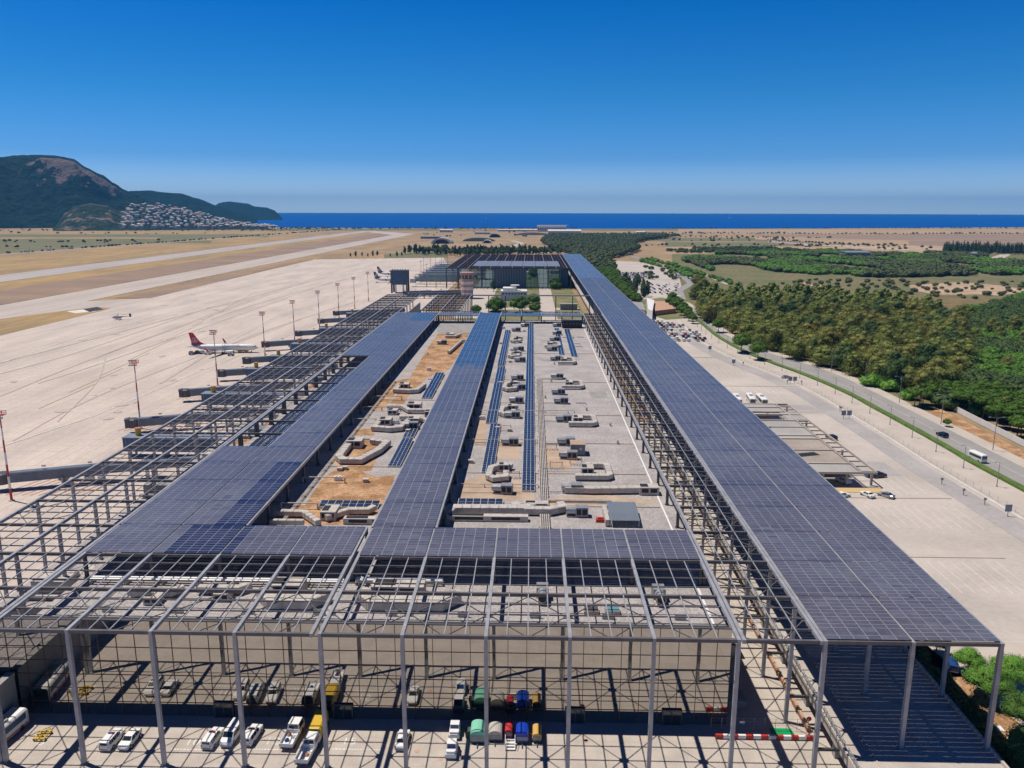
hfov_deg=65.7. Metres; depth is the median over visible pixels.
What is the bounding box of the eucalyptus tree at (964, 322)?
[957,314,973,333]
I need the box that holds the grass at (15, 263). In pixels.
[0,237,297,272]
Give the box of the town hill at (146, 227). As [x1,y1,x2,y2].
[111,203,266,230]
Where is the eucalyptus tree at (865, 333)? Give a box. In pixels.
[859,328,876,346]
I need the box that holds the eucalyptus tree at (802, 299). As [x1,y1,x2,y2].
[792,296,808,306]
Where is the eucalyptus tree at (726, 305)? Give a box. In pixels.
[718,302,731,311]
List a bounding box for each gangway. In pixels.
[410,274,458,282]
[414,271,460,278]
[418,269,459,281]
[422,267,460,273]
[427,266,460,270]
[432,262,452,266]
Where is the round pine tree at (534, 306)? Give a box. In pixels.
[529,302,541,310]
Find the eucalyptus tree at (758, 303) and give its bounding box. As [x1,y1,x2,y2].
[753,296,763,310]
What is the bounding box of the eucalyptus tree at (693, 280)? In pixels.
[690,275,697,283]
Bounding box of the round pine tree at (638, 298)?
[635,295,642,300]
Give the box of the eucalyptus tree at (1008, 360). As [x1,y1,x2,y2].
[1000,354,1016,365]
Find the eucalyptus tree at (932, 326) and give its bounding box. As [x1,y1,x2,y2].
[925,323,938,336]
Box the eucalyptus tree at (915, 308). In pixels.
[906,302,929,316]
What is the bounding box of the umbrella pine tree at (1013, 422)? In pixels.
[1009,417,1023,438]
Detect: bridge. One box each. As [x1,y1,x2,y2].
[0,456,194,486]
[121,427,226,457]
[124,408,255,430]
[178,381,299,397]
[217,365,311,379]
[242,352,333,363]
[261,337,354,349]
[295,326,351,337]
[317,316,379,323]
[319,323,372,335]
[333,308,404,315]
[346,309,383,316]
[403,289,460,296]
[406,291,461,298]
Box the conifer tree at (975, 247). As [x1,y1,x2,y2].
[973,240,976,250]
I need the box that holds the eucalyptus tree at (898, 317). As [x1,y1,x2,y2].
[890,315,904,324]
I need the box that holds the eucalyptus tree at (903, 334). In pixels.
[896,327,909,345]
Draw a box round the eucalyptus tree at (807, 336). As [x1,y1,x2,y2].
[797,332,815,340]
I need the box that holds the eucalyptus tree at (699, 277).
[695,274,703,282]
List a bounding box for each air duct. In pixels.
[18,565,95,596]
[127,584,184,605]
[196,582,252,601]
[256,577,331,609]
[269,518,304,525]
[273,504,339,525]
[324,504,376,524]
[335,437,390,463]
[355,578,461,610]
[371,416,409,431]
[387,401,431,416]
[393,382,425,392]
[399,415,425,422]
[445,332,461,337]
[445,503,536,521]
[447,339,465,353]
[485,462,512,481]
[498,404,517,416]
[502,380,519,391]
[508,350,521,357]
[510,336,522,342]
[510,500,567,514]
[544,341,560,347]
[558,357,575,363]
[562,380,584,388]
[562,482,658,495]
[568,414,597,426]
[575,462,612,480]
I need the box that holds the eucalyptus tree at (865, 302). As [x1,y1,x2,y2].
[855,298,872,310]
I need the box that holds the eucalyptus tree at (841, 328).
[833,321,852,340]
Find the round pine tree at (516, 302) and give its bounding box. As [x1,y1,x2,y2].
[508,294,530,310]
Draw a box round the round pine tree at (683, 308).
[680,306,688,311]
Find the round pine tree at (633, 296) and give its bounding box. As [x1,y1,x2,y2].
[629,294,636,299]
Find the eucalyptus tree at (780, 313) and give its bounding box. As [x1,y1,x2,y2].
[773,310,786,317]
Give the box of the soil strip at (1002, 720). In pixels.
[898,622,1023,767]
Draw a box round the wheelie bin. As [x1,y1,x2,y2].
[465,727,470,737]
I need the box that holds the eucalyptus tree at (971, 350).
[956,338,983,360]
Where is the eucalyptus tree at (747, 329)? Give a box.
[734,322,756,337]
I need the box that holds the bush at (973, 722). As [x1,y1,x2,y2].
[965,711,984,736]
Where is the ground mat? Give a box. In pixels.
[770,728,794,734]
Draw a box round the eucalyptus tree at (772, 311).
[767,307,774,318]
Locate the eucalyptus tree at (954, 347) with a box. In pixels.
[943,342,965,358]
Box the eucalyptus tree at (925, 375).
[908,364,942,399]
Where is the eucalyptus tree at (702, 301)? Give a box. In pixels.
[695,297,712,313]
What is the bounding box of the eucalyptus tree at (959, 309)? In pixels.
[952,305,971,318]
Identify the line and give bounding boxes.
[0,234,411,318]
[1,234,395,305]
[1,307,356,446]
[2,259,406,339]
[5,237,387,310]
[7,300,255,360]
[8,748,52,749]
[192,291,356,361]
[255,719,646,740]
[332,748,384,749]
[686,344,1023,593]
[821,376,1023,476]
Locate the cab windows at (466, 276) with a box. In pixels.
[461,275,472,278]
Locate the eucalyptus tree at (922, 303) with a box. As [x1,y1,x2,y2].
[909,299,925,306]
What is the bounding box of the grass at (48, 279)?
[0,232,375,289]
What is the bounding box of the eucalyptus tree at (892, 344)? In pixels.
[877,338,896,348]
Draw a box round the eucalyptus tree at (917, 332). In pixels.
[906,329,928,340]
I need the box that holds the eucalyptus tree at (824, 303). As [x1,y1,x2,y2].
[818,299,830,310]
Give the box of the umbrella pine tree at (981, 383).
[970,380,986,387]
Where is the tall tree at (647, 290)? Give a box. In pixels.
[644,285,649,295]
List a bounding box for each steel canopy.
[0,524,367,767]
[318,527,740,767]
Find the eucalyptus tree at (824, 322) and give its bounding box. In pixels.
[820,314,833,326]
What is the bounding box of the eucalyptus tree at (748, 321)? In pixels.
[734,318,761,333]
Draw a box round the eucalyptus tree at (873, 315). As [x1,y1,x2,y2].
[863,310,881,322]
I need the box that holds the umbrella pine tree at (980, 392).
[973,389,989,403]
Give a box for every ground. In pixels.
[0,227,1023,450]
[835,245,942,250]
[909,282,1023,295]
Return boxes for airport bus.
[3,707,28,739]
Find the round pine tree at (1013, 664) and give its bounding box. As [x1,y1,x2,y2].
[986,652,1023,683]
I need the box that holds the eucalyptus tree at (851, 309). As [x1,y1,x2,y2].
[841,304,857,312]
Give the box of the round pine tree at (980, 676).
[961,662,1016,699]
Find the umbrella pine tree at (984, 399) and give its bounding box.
[972,395,995,418]
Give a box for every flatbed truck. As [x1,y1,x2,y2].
[279,716,304,748]
[294,731,320,764]
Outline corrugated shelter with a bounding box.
[602,502,639,526]
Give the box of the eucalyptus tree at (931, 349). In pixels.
[912,341,948,370]
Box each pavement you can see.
[660,296,1023,467]
[676,316,1023,518]
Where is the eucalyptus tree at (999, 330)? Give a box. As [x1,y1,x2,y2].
[994,326,1007,335]
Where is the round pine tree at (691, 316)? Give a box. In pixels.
[688,313,698,323]
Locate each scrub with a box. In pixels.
[258,228,677,230]
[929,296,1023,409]
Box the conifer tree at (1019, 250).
[1017,243,1020,254]
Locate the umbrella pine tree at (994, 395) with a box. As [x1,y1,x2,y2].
[988,392,1002,398]
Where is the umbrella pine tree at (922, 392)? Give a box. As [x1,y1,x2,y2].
[913,387,932,407]
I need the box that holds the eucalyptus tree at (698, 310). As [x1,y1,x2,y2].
[694,304,702,316]
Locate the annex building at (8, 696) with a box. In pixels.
[0,672,18,713]
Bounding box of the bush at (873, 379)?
[857,372,885,386]
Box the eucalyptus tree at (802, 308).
[798,303,805,313]
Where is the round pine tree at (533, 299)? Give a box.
[527,293,540,302]
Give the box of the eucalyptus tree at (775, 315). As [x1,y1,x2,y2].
[771,313,781,319]
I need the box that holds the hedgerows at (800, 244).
[615,227,1023,249]
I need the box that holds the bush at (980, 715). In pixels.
[959,704,1000,731]
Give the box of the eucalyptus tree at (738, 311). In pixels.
[731,305,746,317]
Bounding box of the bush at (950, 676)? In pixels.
[921,663,955,683]
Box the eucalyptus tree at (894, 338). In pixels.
[883,328,902,346]
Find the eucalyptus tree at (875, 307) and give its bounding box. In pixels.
[866,303,888,313]
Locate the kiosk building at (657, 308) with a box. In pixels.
[633,298,675,318]
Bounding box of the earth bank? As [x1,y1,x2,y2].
[926,409,1023,458]
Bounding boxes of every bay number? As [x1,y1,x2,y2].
[187,738,200,744]
[344,737,355,744]
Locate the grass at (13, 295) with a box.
[0,232,405,304]
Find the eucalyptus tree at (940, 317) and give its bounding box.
[931,314,945,322]
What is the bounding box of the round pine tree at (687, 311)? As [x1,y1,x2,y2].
[683,308,693,320]
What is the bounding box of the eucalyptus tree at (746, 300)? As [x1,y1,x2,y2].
[742,296,751,305]
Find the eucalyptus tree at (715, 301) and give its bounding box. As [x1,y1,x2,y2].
[711,294,727,305]
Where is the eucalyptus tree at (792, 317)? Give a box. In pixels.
[786,313,798,323]
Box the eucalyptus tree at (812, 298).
[807,295,815,304]
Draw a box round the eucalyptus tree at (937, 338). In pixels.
[927,334,947,344]
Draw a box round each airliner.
[189,333,257,353]
[373,272,390,281]
[377,267,389,274]
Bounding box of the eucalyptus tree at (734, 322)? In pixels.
[726,316,740,332]
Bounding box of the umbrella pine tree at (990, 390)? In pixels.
[982,388,1000,393]
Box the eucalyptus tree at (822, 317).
[820,313,835,320]
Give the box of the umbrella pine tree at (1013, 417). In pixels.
[1006,414,1023,436]
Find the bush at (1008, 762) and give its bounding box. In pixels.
[998,752,1019,767]
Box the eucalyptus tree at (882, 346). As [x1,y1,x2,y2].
[878,341,893,349]
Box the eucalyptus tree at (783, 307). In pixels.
[775,302,789,318]
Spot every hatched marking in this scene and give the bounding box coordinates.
[1,479,113,494]
[118,422,201,430]
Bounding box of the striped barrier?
[715,734,813,740]
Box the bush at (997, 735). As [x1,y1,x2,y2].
[977,727,1005,745]
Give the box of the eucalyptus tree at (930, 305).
[923,298,935,314]
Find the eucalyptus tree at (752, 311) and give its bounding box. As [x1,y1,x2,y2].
[741,306,759,317]
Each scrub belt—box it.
[683,248,1023,276]
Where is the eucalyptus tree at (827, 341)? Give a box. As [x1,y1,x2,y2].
[814,329,835,349]
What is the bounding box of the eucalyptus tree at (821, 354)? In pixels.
[809,344,838,365]
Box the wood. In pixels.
[695,281,942,307]
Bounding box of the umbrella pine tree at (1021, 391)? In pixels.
[1011,389,1023,395]
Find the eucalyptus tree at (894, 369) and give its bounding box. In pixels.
[882,359,905,386]
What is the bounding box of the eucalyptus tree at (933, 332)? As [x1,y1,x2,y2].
[926,328,940,339]
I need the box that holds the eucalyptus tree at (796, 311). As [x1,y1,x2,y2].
[790,309,800,315]
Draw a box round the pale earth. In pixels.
[68,309,92,312]
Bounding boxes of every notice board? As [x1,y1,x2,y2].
[788,377,796,380]
[841,410,851,418]
[1005,504,1012,515]
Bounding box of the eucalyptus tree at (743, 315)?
[737,312,753,321]
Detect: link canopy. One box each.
[437,311,480,322]
[471,295,589,319]
[500,311,582,323]
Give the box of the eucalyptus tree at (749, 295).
[744,291,754,300]
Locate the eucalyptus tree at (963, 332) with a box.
[956,326,977,340]
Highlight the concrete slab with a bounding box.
[994,725,1004,731]
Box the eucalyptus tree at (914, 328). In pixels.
[906,323,919,332]
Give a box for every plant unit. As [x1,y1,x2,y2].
[139,482,171,496]
[197,450,213,461]
[243,425,266,437]
[250,405,281,416]
[283,389,311,398]
[312,376,327,381]
[313,363,337,370]
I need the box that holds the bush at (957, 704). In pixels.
[950,697,972,709]
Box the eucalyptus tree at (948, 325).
[934,320,956,333]
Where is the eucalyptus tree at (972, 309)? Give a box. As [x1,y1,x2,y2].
[964,306,975,313]
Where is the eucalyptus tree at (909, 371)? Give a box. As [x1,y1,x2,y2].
[897,365,917,387]
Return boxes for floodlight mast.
[0,410,14,501]
[128,360,142,428]
[209,330,218,385]
[259,311,265,355]
[289,300,294,338]
[315,291,319,328]
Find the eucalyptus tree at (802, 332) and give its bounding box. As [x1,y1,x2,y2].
[793,328,809,339]
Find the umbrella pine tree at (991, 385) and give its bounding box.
[984,380,1009,389]
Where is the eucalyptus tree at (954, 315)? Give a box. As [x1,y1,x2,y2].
[944,311,968,320]
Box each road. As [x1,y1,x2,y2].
[0,229,348,254]
[422,241,522,246]
[568,269,1009,767]
[625,254,693,298]
[679,267,732,284]
[692,310,1023,484]
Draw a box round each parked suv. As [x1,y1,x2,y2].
[98,728,125,750]
[200,727,224,749]
[240,724,262,745]
[825,434,837,439]
[834,477,851,484]
[873,471,886,477]
[936,431,948,437]
[947,656,958,673]
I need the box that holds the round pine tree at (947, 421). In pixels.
[942,419,951,426]
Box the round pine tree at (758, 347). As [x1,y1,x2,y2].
[748,340,768,359]
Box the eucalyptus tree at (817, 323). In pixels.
[812,320,821,327]
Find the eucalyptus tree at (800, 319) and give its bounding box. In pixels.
[791,314,807,327]
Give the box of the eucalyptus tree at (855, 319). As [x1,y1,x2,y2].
[844,313,862,327]
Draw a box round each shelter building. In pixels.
[463,237,494,240]
[516,232,546,234]
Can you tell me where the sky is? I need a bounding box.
[0,0,1023,214]
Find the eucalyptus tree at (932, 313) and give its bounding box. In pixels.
[925,310,936,320]
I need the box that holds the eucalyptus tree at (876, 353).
[858,345,888,375]
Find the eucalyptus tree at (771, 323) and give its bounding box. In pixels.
[758,319,778,343]
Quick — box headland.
[217,201,281,219]
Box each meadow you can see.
[672,254,1023,279]
[680,280,1023,409]
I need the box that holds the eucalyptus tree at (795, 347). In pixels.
[777,337,805,359]
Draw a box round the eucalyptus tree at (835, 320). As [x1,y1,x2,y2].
[821,314,837,322]
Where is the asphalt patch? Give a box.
[84,307,102,311]
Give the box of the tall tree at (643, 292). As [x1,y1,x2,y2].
[641,288,645,298]
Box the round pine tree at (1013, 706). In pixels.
[999,689,1023,722]
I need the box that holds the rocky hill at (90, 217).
[53,203,123,230]
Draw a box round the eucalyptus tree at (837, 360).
[827,345,854,369]
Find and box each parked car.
[117,728,141,750]
[394,729,410,750]
[839,491,850,496]
[859,491,875,497]
[877,491,895,498]
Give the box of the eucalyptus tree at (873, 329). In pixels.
[869,324,878,337]
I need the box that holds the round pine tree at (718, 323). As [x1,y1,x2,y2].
[711,319,725,331]
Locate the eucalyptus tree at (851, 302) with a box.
[847,299,856,305]
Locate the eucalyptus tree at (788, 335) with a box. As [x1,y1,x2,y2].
[782,331,795,351]
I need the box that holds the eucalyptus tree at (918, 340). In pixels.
[910,334,931,345]
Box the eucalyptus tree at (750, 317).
[741,314,756,322]
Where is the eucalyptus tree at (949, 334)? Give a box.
[941,329,962,341]
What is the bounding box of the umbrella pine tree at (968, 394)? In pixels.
[954,390,980,411]
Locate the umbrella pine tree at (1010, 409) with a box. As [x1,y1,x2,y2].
[1001,404,1023,429]
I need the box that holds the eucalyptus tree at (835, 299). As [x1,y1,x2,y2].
[825,294,843,308]
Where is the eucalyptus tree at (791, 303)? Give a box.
[787,300,795,310]
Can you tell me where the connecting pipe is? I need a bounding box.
[462,492,492,492]
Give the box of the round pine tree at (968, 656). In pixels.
[951,647,987,667]
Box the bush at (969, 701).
[945,691,982,708]
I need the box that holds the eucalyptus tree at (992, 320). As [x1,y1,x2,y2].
[986,317,997,326]
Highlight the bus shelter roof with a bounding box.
[707,403,877,485]
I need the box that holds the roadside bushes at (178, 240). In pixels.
[6,228,346,252]
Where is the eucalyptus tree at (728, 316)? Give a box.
[721,310,736,327]
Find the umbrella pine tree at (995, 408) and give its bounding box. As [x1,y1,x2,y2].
[983,403,1009,425]
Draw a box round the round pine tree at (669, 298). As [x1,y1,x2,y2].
[665,296,673,301]
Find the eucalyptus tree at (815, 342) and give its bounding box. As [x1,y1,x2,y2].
[801,335,825,357]
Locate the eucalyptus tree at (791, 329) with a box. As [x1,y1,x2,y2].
[774,317,796,333]
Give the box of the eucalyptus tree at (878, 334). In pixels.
[873,330,884,339]
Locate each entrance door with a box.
[213,702,234,717]
[333,704,353,719]
[565,708,584,723]
[661,709,681,724]
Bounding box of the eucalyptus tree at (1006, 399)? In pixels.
[998,395,1011,402]
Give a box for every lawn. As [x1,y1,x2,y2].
[452,288,582,319]
[640,296,687,319]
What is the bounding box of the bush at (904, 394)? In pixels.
[898,387,919,400]
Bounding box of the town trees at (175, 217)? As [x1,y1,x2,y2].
[122,206,272,227]
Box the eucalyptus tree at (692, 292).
[687,285,697,299]
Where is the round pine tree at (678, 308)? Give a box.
[676,304,683,312]
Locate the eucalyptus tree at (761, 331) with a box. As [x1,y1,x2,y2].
[749,322,771,343]
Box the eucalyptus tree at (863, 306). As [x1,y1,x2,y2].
[853,303,871,312]
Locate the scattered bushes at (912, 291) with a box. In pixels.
[781,277,1023,298]
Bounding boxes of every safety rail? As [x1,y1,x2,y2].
[385,610,397,615]
[456,611,469,616]
[529,612,541,617]
[601,613,614,618]
[674,614,686,619]
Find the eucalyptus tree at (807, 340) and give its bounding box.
[802,337,810,357]
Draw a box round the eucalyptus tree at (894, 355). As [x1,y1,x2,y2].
[876,348,911,380]
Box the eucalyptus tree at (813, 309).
[804,301,821,316]
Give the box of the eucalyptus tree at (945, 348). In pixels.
[929,340,954,359]
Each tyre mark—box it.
[0,269,354,362]
[0,281,300,395]
[0,307,209,373]
[12,320,298,440]
[40,281,332,382]
[57,358,105,421]
[96,275,322,357]
[160,300,358,382]
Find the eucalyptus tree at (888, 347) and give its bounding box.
[877,342,900,359]
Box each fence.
[688,327,1022,514]
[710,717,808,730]
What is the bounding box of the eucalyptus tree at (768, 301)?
[764,297,774,310]
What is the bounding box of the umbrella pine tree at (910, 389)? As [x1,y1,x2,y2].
[904,386,922,405]
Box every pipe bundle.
[89,576,344,586]
[277,381,395,525]
[280,502,318,509]
[302,476,345,482]
[352,418,398,422]
[355,576,443,586]
[363,406,400,410]
[457,483,538,487]
[463,376,488,467]
[469,439,537,442]
[477,410,567,412]
[536,379,550,528]
[542,468,580,468]
[547,499,610,502]
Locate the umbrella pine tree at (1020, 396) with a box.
[1012,394,1023,400]
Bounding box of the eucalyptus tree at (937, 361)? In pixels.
[918,355,948,370]
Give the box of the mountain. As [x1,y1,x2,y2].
[0,155,148,228]
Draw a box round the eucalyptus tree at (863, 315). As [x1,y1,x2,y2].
[850,309,869,321]
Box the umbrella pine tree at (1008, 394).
[997,390,1017,398]
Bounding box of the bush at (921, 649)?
[901,639,931,658]
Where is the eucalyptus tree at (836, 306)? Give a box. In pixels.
[829,302,842,312]
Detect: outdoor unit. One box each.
[100,606,113,611]
[334,475,341,480]
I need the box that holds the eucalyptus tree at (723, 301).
[720,299,727,304]
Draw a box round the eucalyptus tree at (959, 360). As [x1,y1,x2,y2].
[949,354,967,379]
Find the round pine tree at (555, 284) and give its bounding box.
[549,280,562,288]
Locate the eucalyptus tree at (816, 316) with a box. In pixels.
[806,313,821,323]
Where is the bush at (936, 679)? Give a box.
[922,665,947,685]
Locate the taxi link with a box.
[2,298,150,318]
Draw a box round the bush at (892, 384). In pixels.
[877,378,903,390]
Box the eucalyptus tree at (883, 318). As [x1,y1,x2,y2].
[878,313,897,322]
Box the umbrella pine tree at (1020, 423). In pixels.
[1015,419,1023,426]
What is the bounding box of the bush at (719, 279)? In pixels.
[716,277,723,281]
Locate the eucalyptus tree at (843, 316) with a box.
[836,313,849,323]
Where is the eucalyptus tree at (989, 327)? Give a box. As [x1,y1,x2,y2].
[979,323,994,332]
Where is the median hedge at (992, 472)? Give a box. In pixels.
[696,319,1023,491]
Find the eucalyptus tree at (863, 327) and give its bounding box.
[853,324,871,334]
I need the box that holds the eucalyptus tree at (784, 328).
[767,323,789,342]
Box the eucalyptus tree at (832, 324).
[824,320,837,327]
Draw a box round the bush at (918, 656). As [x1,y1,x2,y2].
[908,646,927,660]
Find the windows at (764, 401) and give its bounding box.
[756,395,767,402]
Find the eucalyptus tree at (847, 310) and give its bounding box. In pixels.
[835,308,852,320]
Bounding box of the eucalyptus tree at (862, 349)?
[845,344,873,374]
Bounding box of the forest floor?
[697,293,1001,401]
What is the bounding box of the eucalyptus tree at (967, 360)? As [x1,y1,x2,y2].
[944,350,978,368]
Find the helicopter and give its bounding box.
[112,313,130,319]
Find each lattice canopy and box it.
[0,294,420,763]
[420,294,471,319]
[583,313,823,644]
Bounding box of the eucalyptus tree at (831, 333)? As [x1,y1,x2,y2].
[822,325,841,345]
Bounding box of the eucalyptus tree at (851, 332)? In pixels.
[847,325,859,338]
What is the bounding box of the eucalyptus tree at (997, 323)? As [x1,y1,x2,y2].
[994,321,1000,328]
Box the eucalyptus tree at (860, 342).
[852,334,876,351]
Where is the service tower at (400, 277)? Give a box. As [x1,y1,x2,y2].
[390,269,409,292]
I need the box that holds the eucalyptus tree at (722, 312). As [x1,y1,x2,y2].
[715,306,730,319]
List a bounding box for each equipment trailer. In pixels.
[470,719,483,746]
[489,721,502,745]
[504,720,512,741]
[515,722,528,743]
[532,723,541,741]
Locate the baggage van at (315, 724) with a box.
[308,710,328,738]
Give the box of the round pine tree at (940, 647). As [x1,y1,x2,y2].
[922,640,944,653]
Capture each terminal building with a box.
[0,302,731,724]
[446,254,570,288]
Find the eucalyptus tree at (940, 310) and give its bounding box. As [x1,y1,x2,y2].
[933,306,946,316]
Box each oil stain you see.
[55,408,70,412]
[114,402,128,406]
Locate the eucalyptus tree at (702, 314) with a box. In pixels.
[696,305,717,321]
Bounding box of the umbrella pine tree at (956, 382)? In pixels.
[953,380,965,386]
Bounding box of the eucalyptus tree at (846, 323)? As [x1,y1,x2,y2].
[838,318,850,327]
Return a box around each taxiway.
[0,234,410,317]
[371,231,409,234]
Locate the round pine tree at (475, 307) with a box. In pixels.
[472,304,481,312]
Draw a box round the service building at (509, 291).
[501,285,526,300]
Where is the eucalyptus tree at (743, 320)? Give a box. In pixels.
[738,315,749,329]
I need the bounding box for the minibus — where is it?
[968,450,987,461]
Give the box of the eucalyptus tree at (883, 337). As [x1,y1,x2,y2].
[876,334,889,343]
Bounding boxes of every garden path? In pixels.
[454,303,490,317]
[469,288,496,302]
[503,308,578,309]
[539,288,557,319]
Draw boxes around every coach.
[733,393,741,401]
[746,392,755,402]
[756,393,767,402]
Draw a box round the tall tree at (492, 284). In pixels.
[490,278,495,291]
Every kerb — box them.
[677,320,1023,519]
[693,357,730,357]
[723,385,794,386]
[786,496,951,498]
[908,554,1004,558]
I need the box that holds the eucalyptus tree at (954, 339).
[949,338,961,343]
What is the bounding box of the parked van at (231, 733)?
[220,717,244,746]
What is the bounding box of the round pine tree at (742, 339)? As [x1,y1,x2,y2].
[732,332,751,352]
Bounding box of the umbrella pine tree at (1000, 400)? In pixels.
[993,398,1007,420]
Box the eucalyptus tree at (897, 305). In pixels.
[890,300,907,312]
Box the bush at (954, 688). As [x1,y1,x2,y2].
[945,681,963,695]
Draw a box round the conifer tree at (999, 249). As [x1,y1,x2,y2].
[997,242,1000,252]
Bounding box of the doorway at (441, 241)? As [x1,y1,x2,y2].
[434,239,448,243]
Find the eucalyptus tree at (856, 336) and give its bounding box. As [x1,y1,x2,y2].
[847,333,874,349]
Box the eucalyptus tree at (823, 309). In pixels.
[819,303,827,313]
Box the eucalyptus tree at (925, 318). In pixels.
[917,316,933,323]
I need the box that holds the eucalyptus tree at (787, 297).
[782,295,794,300]
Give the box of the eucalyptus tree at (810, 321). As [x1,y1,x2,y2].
[804,318,817,333]
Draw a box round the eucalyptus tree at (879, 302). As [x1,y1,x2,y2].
[872,298,890,308]
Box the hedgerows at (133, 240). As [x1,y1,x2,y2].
[0,226,576,246]
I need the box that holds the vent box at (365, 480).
[362,478,368,482]
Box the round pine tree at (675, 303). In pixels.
[672,299,680,306]
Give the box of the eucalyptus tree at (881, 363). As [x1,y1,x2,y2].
[867,359,891,381]
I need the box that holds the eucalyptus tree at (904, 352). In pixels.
[896,346,916,362]
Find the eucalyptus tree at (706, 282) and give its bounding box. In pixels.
[699,277,710,286]
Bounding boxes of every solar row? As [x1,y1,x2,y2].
[249,370,346,445]
[261,370,352,452]
[318,500,379,508]
[388,438,413,466]
[403,420,421,437]
[421,372,443,398]
[458,498,502,503]
[481,424,499,472]
[485,367,504,423]
[497,330,510,366]
[522,322,534,491]
[554,328,563,354]
[564,329,577,356]
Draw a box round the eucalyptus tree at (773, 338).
[763,326,784,350]
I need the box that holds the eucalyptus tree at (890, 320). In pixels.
[882,315,900,331]
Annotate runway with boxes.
[0,231,372,281]
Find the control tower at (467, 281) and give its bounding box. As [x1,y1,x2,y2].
[460,249,473,297]
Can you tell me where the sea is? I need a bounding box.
[251,213,1023,228]
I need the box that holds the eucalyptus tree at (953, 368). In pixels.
[946,362,970,380]
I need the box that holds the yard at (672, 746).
[0,422,846,767]
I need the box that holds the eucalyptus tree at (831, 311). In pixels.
[822,307,835,317]
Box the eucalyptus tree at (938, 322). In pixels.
[936,318,945,326]
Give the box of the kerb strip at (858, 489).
[835,487,883,492]
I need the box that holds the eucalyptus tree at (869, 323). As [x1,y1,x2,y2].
[861,319,876,331]
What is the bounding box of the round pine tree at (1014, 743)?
[999,725,1023,767]
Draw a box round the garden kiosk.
[560,303,577,309]
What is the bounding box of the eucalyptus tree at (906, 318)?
[898,314,915,327]
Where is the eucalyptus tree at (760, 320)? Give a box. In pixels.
[754,316,764,323]
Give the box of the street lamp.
[989,417,1005,449]
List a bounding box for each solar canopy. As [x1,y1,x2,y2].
[121,312,439,528]
[370,313,500,528]
[562,254,1004,767]
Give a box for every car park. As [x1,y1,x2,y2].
[614,261,680,301]
[645,311,1023,725]
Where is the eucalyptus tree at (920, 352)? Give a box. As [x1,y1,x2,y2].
[912,343,931,370]
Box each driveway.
[674,329,1023,541]
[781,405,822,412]
[820,462,901,475]
[926,642,1023,676]
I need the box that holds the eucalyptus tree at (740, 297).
[731,292,748,301]
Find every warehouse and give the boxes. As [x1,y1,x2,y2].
[420,236,440,238]
[440,229,452,231]
[497,229,536,230]
[537,225,565,231]
[548,229,580,232]
[839,251,870,255]
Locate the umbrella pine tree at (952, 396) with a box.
[948,391,961,400]
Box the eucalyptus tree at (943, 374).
[930,364,958,389]
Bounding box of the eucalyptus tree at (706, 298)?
[695,295,713,305]
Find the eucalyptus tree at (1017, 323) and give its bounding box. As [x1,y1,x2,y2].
[1007,315,1023,330]
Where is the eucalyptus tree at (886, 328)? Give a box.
[871,324,899,336]
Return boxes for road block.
[752,624,761,638]
[767,654,779,672]
[776,671,785,690]
[790,689,799,710]
[796,708,810,731]
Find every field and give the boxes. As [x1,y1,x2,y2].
[0,231,300,233]
[0,234,268,252]
[0,237,159,238]
[0,241,210,242]
[384,252,446,257]
[645,238,767,241]
[666,242,794,246]
[666,247,1020,253]
[678,229,1023,233]
[755,234,1023,245]
[755,236,908,245]
[991,254,1010,257]
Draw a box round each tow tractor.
[445,738,458,757]
[448,719,461,738]
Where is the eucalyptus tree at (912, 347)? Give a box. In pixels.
[899,342,919,367]
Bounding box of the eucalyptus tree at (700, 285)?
[695,280,703,290]
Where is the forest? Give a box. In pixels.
[540,232,679,267]
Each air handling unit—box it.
[402,421,418,429]
[437,340,446,344]
[492,483,512,494]
[501,436,518,445]
[505,410,519,418]
[509,396,523,403]
[511,374,523,380]
[512,327,520,331]
[512,383,525,389]
[513,346,523,350]
[514,357,525,361]
[521,323,528,326]
[536,581,548,603]
[547,346,556,350]
[550,337,558,340]
[550,355,560,360]
[551,373,563,378]
[552,330,561,334]
[552,388,564,394]
[553,323,560,326]
[554,396,567,403]
[556,414,571,421]
[557,436,574,445]
[559,450,577,459]
[562,482,582,493]
[565,504,587,517]
[651,583,666,604]
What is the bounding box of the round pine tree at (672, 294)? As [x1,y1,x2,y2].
[668,291,676,296]
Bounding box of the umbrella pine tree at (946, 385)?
[938,383,955,389]
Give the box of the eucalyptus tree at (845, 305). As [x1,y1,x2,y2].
[841,303,852,308]
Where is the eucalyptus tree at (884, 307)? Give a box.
[877,303,892,317]
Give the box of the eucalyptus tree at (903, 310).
[894,307,910,316]
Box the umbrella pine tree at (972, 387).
[964,385,984,390]
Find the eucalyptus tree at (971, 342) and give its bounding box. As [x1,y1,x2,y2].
[962,339,976,347]
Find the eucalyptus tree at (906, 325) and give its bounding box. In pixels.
[897,321,918,334]
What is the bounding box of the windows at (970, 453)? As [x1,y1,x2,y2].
[969,452,986,458]
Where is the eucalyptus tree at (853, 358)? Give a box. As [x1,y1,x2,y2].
[841,349,867,375]
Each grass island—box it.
[0,307,108,334]
[116,260,310,297]
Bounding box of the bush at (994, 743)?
[984,736,1003,750]

